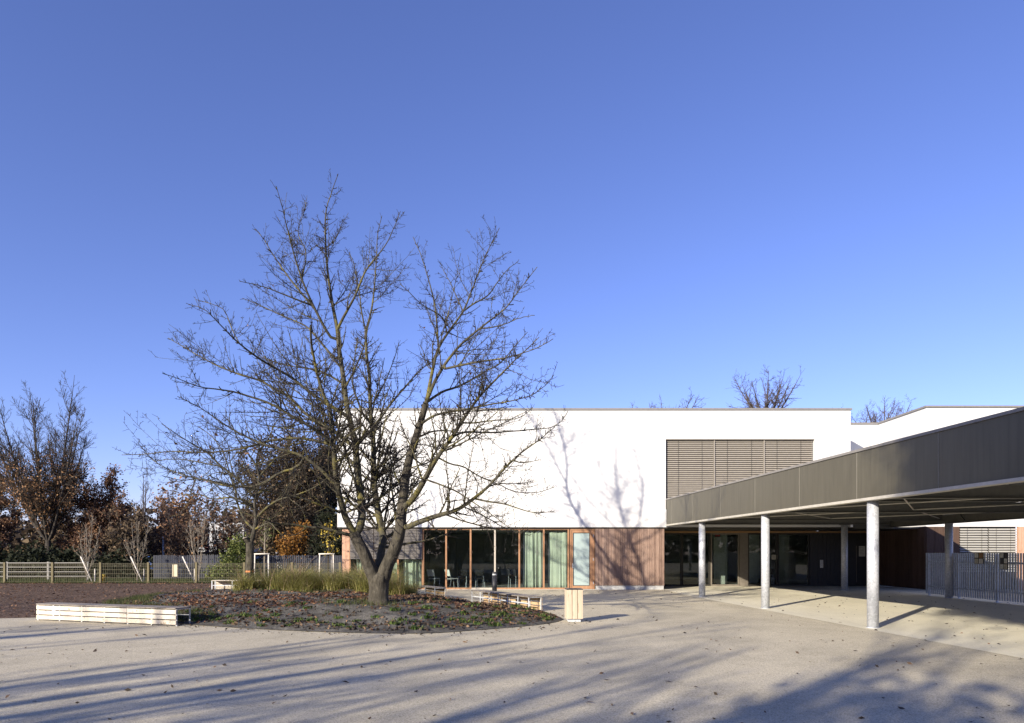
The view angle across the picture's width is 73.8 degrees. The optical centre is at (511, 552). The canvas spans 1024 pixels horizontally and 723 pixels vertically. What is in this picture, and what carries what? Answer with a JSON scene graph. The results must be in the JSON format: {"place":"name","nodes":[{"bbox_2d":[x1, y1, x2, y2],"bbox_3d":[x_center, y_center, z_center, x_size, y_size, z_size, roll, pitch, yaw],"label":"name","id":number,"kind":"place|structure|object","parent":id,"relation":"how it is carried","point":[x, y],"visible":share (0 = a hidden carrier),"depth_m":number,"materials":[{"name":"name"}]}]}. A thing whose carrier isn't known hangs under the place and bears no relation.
{"place":"outdoors","nodes":[
{"label":"outdoors","id":0,"kind":"place"},
{"bbox_2d":[0,583,214,618],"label":"bark play area","id":1,"kind":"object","parent":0,"point":[36,595],"depth_m":27.83,"materials":[{"name":"brown wood"}]},
{"bbox_2d":[0,582,331,616],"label":"bark chips and leaves","id":2,"kind":"object","parent":1,"relation":"on","point":[120,583],"visible":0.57,"depth_m":31.49,"materials":[{"name":"orange plant"}]},
{"bbox_2d":[211,580,239,588],"bbox_3d":[-11.338,1.445,29.971,3.450,0.470,0.462,0,0,-5],"label":"bench","id":3,"kind":"object","parent":1,"relation":"on","point":[219,584],"visible":0.22,"depth_m":30.04,"materials":[{"name":"white wood"}]},
{"bbox_2d":[113,588,560,630],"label":"fallen leaves","id":4,"kind":"object","parent":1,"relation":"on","point":[194,601],"visible":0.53,"depth_m":18.54,"materials":[{"name":"brown plant"}]},
{"bbox_2d":[1,575,216,582],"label":"grass strip","id":5,"kind":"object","parent":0,"point":[128,580],"depth_m":40.63,"materials":[{"name":"plant"}]},
{"bbox_2d":[0,533,12,577],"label":"shrub","id":6,"kind":"object","parent":5,"relation":"on","point":[2,558],"visible":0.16,"depth_m":44.76,"materials":[{"name":"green plant"}]},
{"bbox_2d":[0,459,25,549],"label":"oak tree","id":7,"kind":"object","parent":5,"relation":"on","point":[7,522],"visible":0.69,"depth_m":49.60,"materials":[{"name":"orange plant"}]},
{"bbox_2d":[0,535,77,578],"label":"shrub","id":8,"kind":"object","parent":5,"relation":"on","point":[20,555],"visible":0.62,"depth_m":43.67,"materials":[{"name":"green plant"}]},
{"bbox_2d":[0,562,87,579],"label":"rail fence","id":9,"kind":"object","parent":5,"relation":"on","point":[8,571],"visible":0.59,"depth_m":40.93,"materials":[{"name":"wood"}]},
{"bbox_2d":[0,370,103,550],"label":"oak tree","id":10,"kind":"object","parent":5,"relation":"on","point":[52,507],"visible":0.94,"depth_m":45.92,"materials":[{"name":"brown plant"}]},
{"bbox_2d":[45,539,102,577],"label":"shrub","id":11,"kind":"object","parent":5,"relation":"on","point":[74,556],"visible":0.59,"depth_m":44.20,"materials":[{"name":"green plant"}]},
{"bbox_2d":[80,557,94,581],"bbox_3d":[-23.898,0.983,38.418,0.693,1.526,1.324,0,0,-27],"label":"tree stake","id":12,"kind":"object","parent":5,"relation":"on","point":[87,570],"visible":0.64,"depth_m":38.14,"materials":[{"name":"white wood"}]},
{"bbox_2d":[73,511,102,574],"bbox_3d":[-24.355,-0.286,39.040,1.456,4.132,1.891,0,0,-17],"label":"sapling","id":13,"kind":"object","parent":5,"relation":"on","point":[87,550],"visible":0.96,"depth_m":39.02,"materials":[{"name":"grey plant"}]},
{"bbox_2d":[52,463,148,560],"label":"oak tree","id":14,"kind":"object","parent":5,"relation":"on","point":[95,502],"visible":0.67,"depth_m":47.38,"materials":[{"name":"orange plant"}]},
{"bbox_2d":[83,538,152,578],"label":"shrub","id":15,"kind":"object","parent":5,"relation":"on","point":[117,558],"visible":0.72,"depth_m":44.05,"materials":[{"name":"green plant"}]},
{"bbox_2d":[93,497,158,558],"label":"shrub","id":16,"kind":"object","parent":5,"relation":"on","point":[117,532],"visible":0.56,"depth_m":45.41,"materials":[{"name":"brown plant"}]},
{"bbox_2d":[120,515,151,580],"bbox_3d":[-21.543,-0.183,38.931,1.754,3.926,1.510,0,0,0],"label":"sapling","id":17,"kind":"object","parent":5,"relation":"on","point":[139,549],"visible":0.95,"depth_m":38.96,"materials":[{"name":"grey plant"}]},
{"bbox_2d":[130,557,141,580],"bbox_3d":[-21.094,0.983,38.407,0.693,1.526,1.298,0,0,-27],"label":"tree stake","id":18,"kind":"object","parent":5,"relation":"on","point":[136,568],"visible":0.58,"depth_m":38.07,"materials":[{"name":"white wood"}]},
{"bbox_2d":[139,498,184,559],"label":"shrub","id":19,"kind":"object","parent":5,"relation":"on","point":[156,549],"visible":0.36,"depth_m":52.63,"materials":[{"name":"brown plant"}]},
{"bbox_2d":[0,562,340,582],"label":"wire fence","id":20,"kind":"object","parent":5,"relation":"on","point":[100,570],"visible":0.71,"depth_m":37.30,"materials":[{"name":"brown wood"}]},
{"bbox_2d":[172,565,176,576],"bbox_3d":[-18.403,0.988,37.261,0.263,0.658,0.038,0,0,0],"label":"notice board","id":21,"kind":"object","parent":20,"relation":"attached to","point":[174,570],"visible":1,"depth_m":37.26,"materials":[{"name":"white wood"}]},
{"bbox_2d":[182,556,194,580],"bbox_3d":[-18.188,0.983,38.395,0.693,1.526,1.272,0,0,-27],"label":"tree stake","id":22,"kind":"object","parent":5,"relation":"on","point":[188,569],"visible":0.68,"depth_m":38.13,"materials":[{"name":"white wood"}]},
{"bbox_2d":[149,492,235,561],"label":"shrub","id":23,"kind":"object","parent":5,"relation":"on","point":[175,545],"visible":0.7,"depth_m":49.30,"materials":[{"name":"brown plant"}]},
{"bbox_2d":[179,509,215,579],"bbox_3d":[-18.153,-0.397,39.035,2.272,4.354,1.451,0,0,0],"label":"sapling","id":24,"kind":"object","parent":5,"relation":"on","point":[197,538],"visible":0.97,"depth_m":39.01,"materials":[{"name":"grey plant"}]},
{"bbox_2d":[0,577,434,622],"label":"turf grass","id":25,"kind":"structure","parent":5,"relation":"on","point":[147,597],"depth_m":23.11,"materials":[{"name":"green plant"}]},
{"bbox_2d":[200,556,255,579],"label":"shrub","id":26,"kind":"object","parent":5,"relation":"on","point":[213,573],"visible":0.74,"depth_m":41.02,"materials":[{"name":"green plant"}]},
{"bbox_2d":[212,529,261,576],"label":"shrub","id":27,"kind":"object","parent":5,"relation":"on","point":[238,548],"visible":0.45,"depth_m":41.89,"materials":[{"name":"green plant"}]},
{"bbox_2d":[254,553,269,575],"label":"tree guard","id":28,"kind":"object","parent":5,"relation":"on","point":[267,559],"visible":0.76,"depth_m":40.32,"materials":[{"name":"white wood"}]},
{"bbox_2d":[259,510,275,571],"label":"sapling","id":29,"kind":"object","parent":5,"relation":"on","point":[265,534],"visible":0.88,"depth_m":40.60,"materials":[{"name":"brown plant"}]},
{"bbox_2d":[272,520,311,572],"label":"broadleaf tree","id":30,"kind":"object","parent":5,"relation":"on","point":[289,548],"visible":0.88,"depth_m":46.73,"materials":[{"name":"orange plant"}]},
{"bbox_2d":[301,505,341,570],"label":"shrub","id":31,"kind":"object","parent":5,"relation":"on","point":[317,548],"visible":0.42,"depth_m":45.15,"materials":[{"name":"green plant"}]},
{"bbox_2d":[318,553,334,576],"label":"tree guard","id":32,"kind":"object","parent":5,"relation":"on","point":[326,554],"visible":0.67,"depth_m":40.32,"materials":[{"name":"white wood"}]},
{"bbox_2d":[318,518,339,574],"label":"sapling","id":33,"kind":"object","parent":5,"relation":"on","point":[328,543],"visible":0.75,"depth_m":40.54,"materials":[{"name":"yellow plant"}]},
{"bbox_2d":[193,560,443,594],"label":"ornamental grass","id":34,"kind":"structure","parent":0,"point":[355,585],"depth_m":22.93,"materials":[{"name":"green plant"}]},
{"bbox_2d":[0,585,1023,722],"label":"paving","id":35,"kind":"structure","parent":0,"point":[635,657],"depth_m":9.55,"materials":[{"name":"beige concrete"}]},
{"bbox_2d":[36,602,190,625],"bbox_3d":[-9.655,1.472,16.439,4.369,0.415,0.462,0,0,18],"label":"bench","id":36,"kind":"object","parent":35,"relation":"on","point":[97,610],"visible":1,"depth_m":16.22,"materials":[{"name":"white wood"}]},
{"bbox_2d":[113,588,562,632],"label":"planting bed soil","id":37,"kind":"structure","parent":35,"relation":"on","point":[365,613],"depth_m":16.09,"materials":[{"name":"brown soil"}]},
{"bbox_2d":[191,615,207,621],"bbox_3d":[-7.423,1.555,16.140,0.381,0.116,0.440,0,0,36],"label":"bedding plant","id":38,"kind":"object","parent":37,"relation":"on","point":[196,618],"visible":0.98,"depth_m":16.12,"materials":[{"name":"green plant"}]},
{"bbox_2d":[220,614,235,617],"bbox_3d":[-6.837,1.536,16.538,0.340,0.098,0.462,0,0,20],"label":"bedding plant","id":39,"kind":"object","parent":37,"relation":"on","point":[228,616],"visible":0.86,"depth_m":16.49,"materials":[{"name":"green plant"}]},
{"bbox_2d":[156,405,339,588],"bbox_3d":[-9.358,-2.055,23.868,8.856,6.968,5.349,0,0,21],"label":"bare tree","id":40,"kind":"object","parent":37,"relation":"on","point":[249,542],"visible":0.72,"depth_m":23.72,"materials":[{"name":"brown plant"}]},
{"bbox_2d":[300,616,320,621],"bbox_3d":[-4.589,1.516,15.540,0.413,0.102,0.358,0,0,-33],"label":"bedding plant","id":41,"kind":"object","parent":37,"relation":"on","point":[315,619],"visible":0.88,"depth_m":15.54,"materials":[{"name":"green plant"}]},
{"bbox_2d":[228,556,421,594],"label":"grass seed heads","id":42,"kind":"object","parent":37,"relation":"on","point":[298,569],"depth_m":23.17,"materials":[{"name":"beige plant"}]},
{"bbox_2d":[332,622,345,625],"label":"bedding plant","id":43,"kind":"object","parent":37,"relation":"on","point":[340,624],"visible":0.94,"depth_m":14.83,"materials":[{"name":"green plant"}]},
{"bbox_2d":[115,168,567,605],"bbox_3d":[-4.041,-4.949,17.263,9.340,12.642,12.108,0,0,-38],"label":"bare tree","id":44,"kind":"object","parent":37,"relation":"on","point":[378,572],"visible":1,"depth_m":16.72,"materials":[{"name":"brown plant"}]},
{"bbox_2d":[390,607,400,610],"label":"bedding plant","id":45,"kind":"object","parent":37,"relation":"on","point":[394,609],"visible":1,"depth_m":15.80,"materials":[{"name":"green plant"}]},
{"bbox_2d":[388,620,406,624],"bbox_3d":[-2.475,1.514,14.821,0.404,0.076,0.387,0,0,9],"label":"bedding plant","id":46,"kind":"object","parent":37,"relation":"on","point":[395,622],"visible":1,"depth_m":14.78,"materials":[{"name":"green plant"}]},
{"bbox_2d":[417,604,432,608],"bbox_3d":[-2.104,1.328,16.668,0.386,0.119,0.526,0,0,24],"label":"bedding plant","id":47,"kind":"object","parent":37,"relation":"on","point":[426,607],"visible":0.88,"depth_m":16.66,"materials":[{"name":"green plant"}]},
{"bbox_2d":[420,613,436,618],"bbox_3d":[-1.900,1.439,15.463,0.440,0.103,0.381,0,0,-43],"label":"bedding plant","id":48,"kind":"object","parent":37,"relation":"on","point":[427,616],"visible":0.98,"depth_m":15.46,"materials":[{"name":"green plant"}]},
{"bbox_2d":[459,618,474,622],"bbox_3d":[-1.062,1.533,15.426,0.346,0.089,0.400,0,0,-27],"label":"bedding plant","id":49,"kind":"object","parent":37,"relation":"on","point":[465,620],"visible":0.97,"depth_m":15.36,"materials":[{"name":"green plant"}]},
{"bbox_2d":[483,617,493,621],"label":"bedding plant","id":50,"kind":"object","parent":37,"relation":"on","point":[487,619],"visible":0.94,"depth_m":15.75,"materials":[{"name":"green plant"}]},
{"bbox_2d":[486,621,501,625],"bbox_3d":[-0.403,1.589,15.268,0.369,0.096,0.501,0,0,-3],"label":"bedding plant","id":51,"kind":"object","parent":37,"relation":"on","point":[496,624],"visible":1,"depth_m":15.19,"materials":[{"name":"green plant"}]},
{"bbox_2d":[418,585,445,596],"bbox_3d":[-2.997,1.465,25.099,0.462,0.430,1.724,0,0,-31],"label":"bench","id":52,"kind":"object","parent":35,"relation":"on","point":[434,588],"visible":0.82,"depth_m":24.98,"materials":[{"name":"brown wood"}]},
{"bbox_2d":[492,572,496,595],"bbox_3d":[-0.640,1.197,25.000,0.240,0.966,0.240,0,0,0],"label":"bollard light","id":53,"kind":"object","parent":35,"relation":"on","point":[494,581],"visible":0.73,"depth_m":24.92,"materials":[{"name":"metal"}]},
{"bbox_2d":[471,590,541,609],"bbox_3d":[-0.237,1.465,21.098,0.462,0.430,3.799,0,0,-29],"label":"bench","id":54,"kind":"object","parent":35,"relation":"on","point":[527,602],"visible":0.89,"depth_m":20.78,"materials":[{"name":"brown wood"}]},
{"bbox_2d":[1,590,1021,722],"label":"stray leaves","id":55,"kind":"object","parent":35,"relation":"on","point":[233,690],"visible":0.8,"depth_m":11.68,"materials":[{"name":"brown plant"}]},
{"bbox_2d":[565,588,582,621],"bbox_3d":[1.500,1.276,16.600,0.395,0.800,0.395,0,0,-4],"label":"litter bin","id":56,"kind":"object","parent":35,"relation":"on","point":[573,604],"visible":1,"depth_m":16.41,"materials":[{"name":"beige wood"}]},
{"bbox_2d":[663,586,1023,657],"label":"canopy floor slab","id":57,"kind":"structure","parent":35,"relation":"on","point":[907,616],"depth_m":19.69,"materials":[{"name":"beige concrete"}]},
{"bbox_2d":[665,407,1023,627],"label":"canopy","id":58,"kind":"object","parent":57,"relation":"on","point":[965,472],"visible":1,"depth_m":16.41,"materials":[{"name":"metal"}]},
{"bbox_2d":[926,553,1023,602],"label":"slat fence","id":59,"kind":"object","parent":57,"relation":"on","point":[958,562],"visible":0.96,"depth_m":23.57,"materials":[{"name":"grey metal"}]},
{"bbox_2d":[974,552,983,563],"bbox_3d":[16.159,0.198,23.620,0.033,0.396,0.457,0,0,0],"label":"poster board","id":60,"kind":"object","parent":59,"relation":"attached to","point":[978,557],"visible":1,"depth_m":23.60,"materials":[{"name":"paper"}]},
{"bbox_2d":[1000,552,1007,568],"bbox_3d":[16.159,0.277,22.412,0.033,0.554,0.343,0,0,0],"label":"poster board","id":61,"kind":"object","parent":59,"relation":"attached to","point":[1003,560],"visible":1,"depth_m":22.40,"materials":[{"name":"paper"}]},
{"bbox_2d":[665,405,1023,589],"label":"school wing","id":62,"kind":"structure","parent":35,"relation":"on","point":[732,558],"depth_m":32.87,"materials":[{"name":"white paint"}]},
{"bbox_2d":[665,533,681,585],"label":"window","id":63,"kind":"structure","parent":62,"relation":"in","point":[680,534],"depth_m":32.90,"materials":[{"name":"black glass"}]},
{"bbox_2d":[682,533,709,585],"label":"window","id":64,"kind":"structure","parent":62,"relation":"in","point":[708,534],"depth_m":32.90,"materials":[{"name":"black glass"}]},
{"bbox_2d":[710,533,739,585],"bbox_3d":[10.272,0.338,32.940,1.379,2.551,0.120,0,0,0],"label":"window","id":65,"kind":"structure","parent":62,"relation":"in","point":[711,534],"depth_m":32.90,"materials":[{"name":"black glass"}]},
{"bbox_2d":[748,533,776,585],"bbox_3d":[12.087,0.338,32.940,1.408,2.551,0.120,0,0,0],"label":"window","id":66,"kind":"structure","parent":62,"relation":"in","point":[775,534],"depth_m":32.90,"materials":[{"name":"black glass"}]},
{"bbox_2d":[770,568,773,583],"bbox_3d":[12.567,1.190,33.402,0.400,0.842,0.500,0,0,8],"label":"chair","id":67,"kind":"object","parent":62,"relation":"on","point":[771,570],"visible":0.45,"depth_m":33.19,"materials":[{"name":"black plastic"}]},
{"bbox_2d":[777,533,808,585],"bbox_3d":[13.575,0.338,32.940,1.510,2.551,0.120,0,0,0],"label":"window","id":68,"kind":"structure","parent":62,"relation":"in","point":[778,534],"depth_m":32.90,"materials":[{"name":"black glass"}]},
{"bbox_2d":[848,533,857,585],"bbox_3d":[16.305,0.336,32.905,0.726,2.547,0.110,0,0,0],"label":"door","id":69,"kind":"structure","parent":62,"relation":"in","point":[852,537],"depth_m":32.90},
{"bbox_2d":[859,546,864,555],"bbox_3d":[16.868,-0.058,32.891,0.300,0.500,0.006,0,0,0],"label":"paper notice","id":70,"kind":"object","parent":62,"relation":"attached to","point":[861,550],"visible":1,"depth_m":32.89,"materials":[{"name":"white paper"}]},
{"bbox_2d":[858,533,866,585],"bbox_3d":[17.053,0.337,32.930,0.740,2.547,0.060,0,0,0],"label":"door","id":71,"kind":"structure","parent":62,"relation":"in","point":[862,537],"depth_m":32.90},
{"bbox_2d":[960,527,1015,588],"bbox_3d":[20.342,0.242,29.320,2.466,2.676,0.160,0,0,0],"label":"window","id":72,"kind":"structure","parent":62,"relation":"in","point":[988,528],"depth_m":29.24,"materials":[{"name":"grey metal"}]},
{"bbox_2d":[0,0,1023,552],"label":"sky","id":73,"kind":"structure","parent":0,"point":[698,193],"materials":[{"name":"blue"}]},
{"bbox_3d":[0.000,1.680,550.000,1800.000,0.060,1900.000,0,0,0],"label":"ground","id":74,"kind":"structure","parent":0,"visible":0},
{"bbox_2d":[0,505,277,560],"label":"wood","id":75,"kind":"object","parent":74,"relation":"on","point":[30,531],"visible":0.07,"depth_m":79.96,"materials":[{"name":"brown plant"}]},
{"bbox_2d":[132,464,154,555],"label":"bare tree","id":76,"kind":"object","parent":74,"relation":"on","point":[143,504],"visible":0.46,"depth_m":62.04,"materials":[{"name":"brown plant"}]},
{"bbox_2d":[149,474,217,555],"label":"bare tree","id":77,"kind":"object","parent":74,"relation":"on","point":[160,497],"visible":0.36,"depth_m":59.22,"materials":[{"name":"brown plant"}]},
{"bbox_2d":[197,497,251,561],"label":"shrub","id":78,"kind":"object","parent":74,"relation":"on","point":[218,544],"visible":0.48,"depth_m":50.43,"materials":[{"name":"brown plant"}]},
{"bbox_2d":[198,523,275,567],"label":"building","id":79,"kind":"structure","parent":74,"relation":"on","point":[211,538],"depth_m":77.96,"materials":[{"name":"white paint"}]},
{"bbox_2d":[153,555,341,578],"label":"picket fence","id":80,"kind":"object","parent":74,"relation":"on","point":[177,559],"visible":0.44,"depth_m":43.19,"materials":[{"name":"grey wood"}]},
{"bbox_2d":[221,392,340,570],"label":"broadleaf tree","id":81,"kind":"object","parent":74,"relation":"on","point":[266,499],"visible":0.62,"depth_m":49.05,"materials":[{"name":"brown plant"}]},
{"bbox_2d":[275,517,320,572],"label":"conifer","id":82,"kind":"object","parent":74,"relation":"on","point":[299,560],"visible":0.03,"depth_m":51.88,"materials":[{"name":"green plant"}]},
{"bbox_2d":[314,446,341,541],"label":"conifer","id":83,"kind":"object","parent":74,"relation":"on","point":[333,504],"visible":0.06,"depth_m":55.53,"materials":[{"name":"green plant"}]},
{"bbox_2d":[337,408,851,589],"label":"school building","id":84,"kind":"structure","parent":74,"relation":"on","point":[616,477],"depth_m":29.70,"materials":[{"name":"paint"}]},
{"bbox_2d":[349,529,374,572],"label":"window","id":85,"kind":"structure","parent":84,"relation":"in","point":[373,529],"depth_m":29.80,"materials":[{"name":"brown wood"}]},
{"bbox_2d":[357,542,371,571],"bbox_3d":[-6.501,0.313,30.090,0.784,2.575,0.211,0,0,0],"label":"curtain","id":86,"kind":"object","parent":84,"relation":"hanging from","point":[359,563],"visible":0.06,"depth_m":30.08,"materials":[{"name":"fabric"}]},
{"bbox_2d":[403,539,421,587],"bbox_3d":[-4.369,0.312,30.069,0.942,2.575,0.180,0,0,0],"label":"curtain","id":87,"kind":"object","parent":84,"relation":"hanging from","point":[413,564],"visible":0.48,"depth_m":30.09,"materials":[{"name":"fabric"}]},
{"bbox_2d":[419,529,422,588],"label":"window","id":88,"kind":"structure","parent":84,"relation":"in","point":[422,529],"depth_m":29.79,"materials":[{"name":"brown wood"}]},
{"bbox_2d":[427,570,439,586],"bbox_3d":[-3.552,1.190,30.859,0.400,0.842,0.500,0,0,31],"label":"chair","id":89,"kind":"object","parent":84,"relation":"on","point":[430,572],"visible":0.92,"depth_m":30.73,"materials":[{"name":"white plastic"}]},
{"bbox_2d":[423,529,446,588],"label":"window","id":90,"kind":"structure","parent":84,"relation":"in","point":[423,529],"depth_m":29.79,"materials":[{"name":"brown wood"}]},
{"bbox_2d":[447,570,457,585],"bbox_3d":[-2.724,1.190,30.722,0.500,0.842,0.400,0,0,-36],"label":"chair","id":91,"kind":"object","parent":84,"relation":"on","point":[448,572],"visible":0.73,"depth_m":30.62,"materials":[{"name":"white plastic"}]},
{"bbox_2d":[447,529,471,588],"bbox_3d":[-2.307,0.283,29.845,1.067,2.643,0.150,0,0,0],"label":"window","id":92,"kind":"structure","parent":84,"relation":"in","point":[447,529],"depth_m":29.79,"materials":[{"name":"brown wood"}]},
{"bbox_2d":[458,570,466,587],"bbox_3d":[-2.230,1.190,30.702,0.400,0.842,0.500,0,0,-9],"label":"chair","id":93,"kind":"object","parent":84,"relation":"on","point":[462,572],"visible":0.94,"depth_m":30.52,"materials":[{"name":"black plastic"}]},
{"bbox_2d":[475,569,484,587],"bbox_3d":[-1.454,1.190,31.152,0.400,0.842,0.500,0,0,8],"label":"chair","id":94,"kind":"object","parent":84,"relation":"on","point":[479,572],"visible":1,"depth_m":30.96,"materials":[{"name":"black plastic"}]},
{"bbox_2d":[471,529,495,588],"bbox_3d":[-1.241,0.283,29.845,1.061,2.643,0.150,0,0,0],"label":"window","id":95,"kind":"structure","parent":84,"relation":"in","point":[471,529],"depth_m":29.79,"materials":[{"name":"glass"}]},
{"bbox_2d":[497,529,519,588],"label":"window","id":96,"kind":"structure","parent":84,"relation":"in","point":[500,529],"depth_m":29.79,"materials":[{"name":"brown wood"}]},
{"bbox_2d":[507,570,517,587],"bbox_3d":[0.041,1.190,30.953,0.400,0.842,0.500,0,0,14],"label":"chair","id":97,"kind":"object","parent":84,"relation":"on","point":[511,572],"visible":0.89,"depth_m":30.79,"materials":[{"name":"black plastic"}]},
{"bbox_2d":[522,530,542,587],"bbox_3d":[0.921,0.312,30.079,0.942,2.575,0.190,0,0,0],"label":"curtain","id":98,"kind":"object","parent":84,"relation":"hanging from","point":[532,561],"visible":0.96,"depth_m":30.08,"materials":[{"name":"green fabric"}]},
{"bbox_2d":[520,529,544,588],"bbox_3d":[0.889,0.283,29.845,1.067,2.643,0.150,0,0,0],"label":"window","id":99,"kind":"structure","parent":84,"relation":"in","point":[520,529],"depth_m":29.79,"materials":[{"name":"brown wood"}]},
{"bbox_2d":[547,530,566,587],"bbox_3d":[2.020,0.312,30.097,0.929,2.575,0.103,0,0,0],"label":"curtain","id":100,"kind":"object","parent":84,"relation":"hanging from","point":[557,558],"visible":0.94,"depth_m":30.08,"materials":[{"name":"green fabric"}]},
{"bbox_2d":[545,529,568,588],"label":"window","id":101,"kind":"structure","parent":84,"relation":"in","point":[545,529],"depth_m":29.82,"materials":[{"name":"brown wood"}]},
{"bbox_2d":[572,530,593,588],"bbox_3d":[3.086,0.311,29.807,0.962,2.568,0.126,0,0,0],"label":"door","id":102,"kind":"structure","parent":84,"relation":"in","point":[582,540],"depth_m":29.83,"materials":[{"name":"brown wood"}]},
{"bbox_2d":[666,440,810,484],"bbox_3d":[9.932,-3.404,30.078,6.474,3.063,0.035,0,0,0],"label":"window","id":103,"kind":"structure","parent":84,"relation":"in","point":[666,440],"depth_m":30.06,"materials":[{"name":"grey metal"}]},
{"bbox_2d":[631,388,706,407],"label":"bare tree","id":104,"kind":"object","parent":74,"relation":"on","point":[688,401],"visible":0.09,"depth_m":73.36,"materials":[{"name":"brown plant"}]},
{"bbox_2d":[726,364,803,407],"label":"bare tree","id":105,"kind":"object","parent":74,"relation":"on","point":[748,401],"visible":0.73,"depth_m":70.90,"materials":[{"name":"brown plant"}]},
{"bbox_2d":[832,397,902,421],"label":"bare tree","id":106,"kind":"object","parent":74,"relation":"on","point":[893,407],"visible":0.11,"depth_m":76.38,"materials":[{"name":"brown plant"}]},
{"bbox_2d":[852,394,914,421],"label":"bare tree","id":107,"kind":"object","parent":74,"relation":"on","point":[872,414],"visible":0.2,"depth_m":73.88,"materials":[{"name":"brown plant"}]}
]}

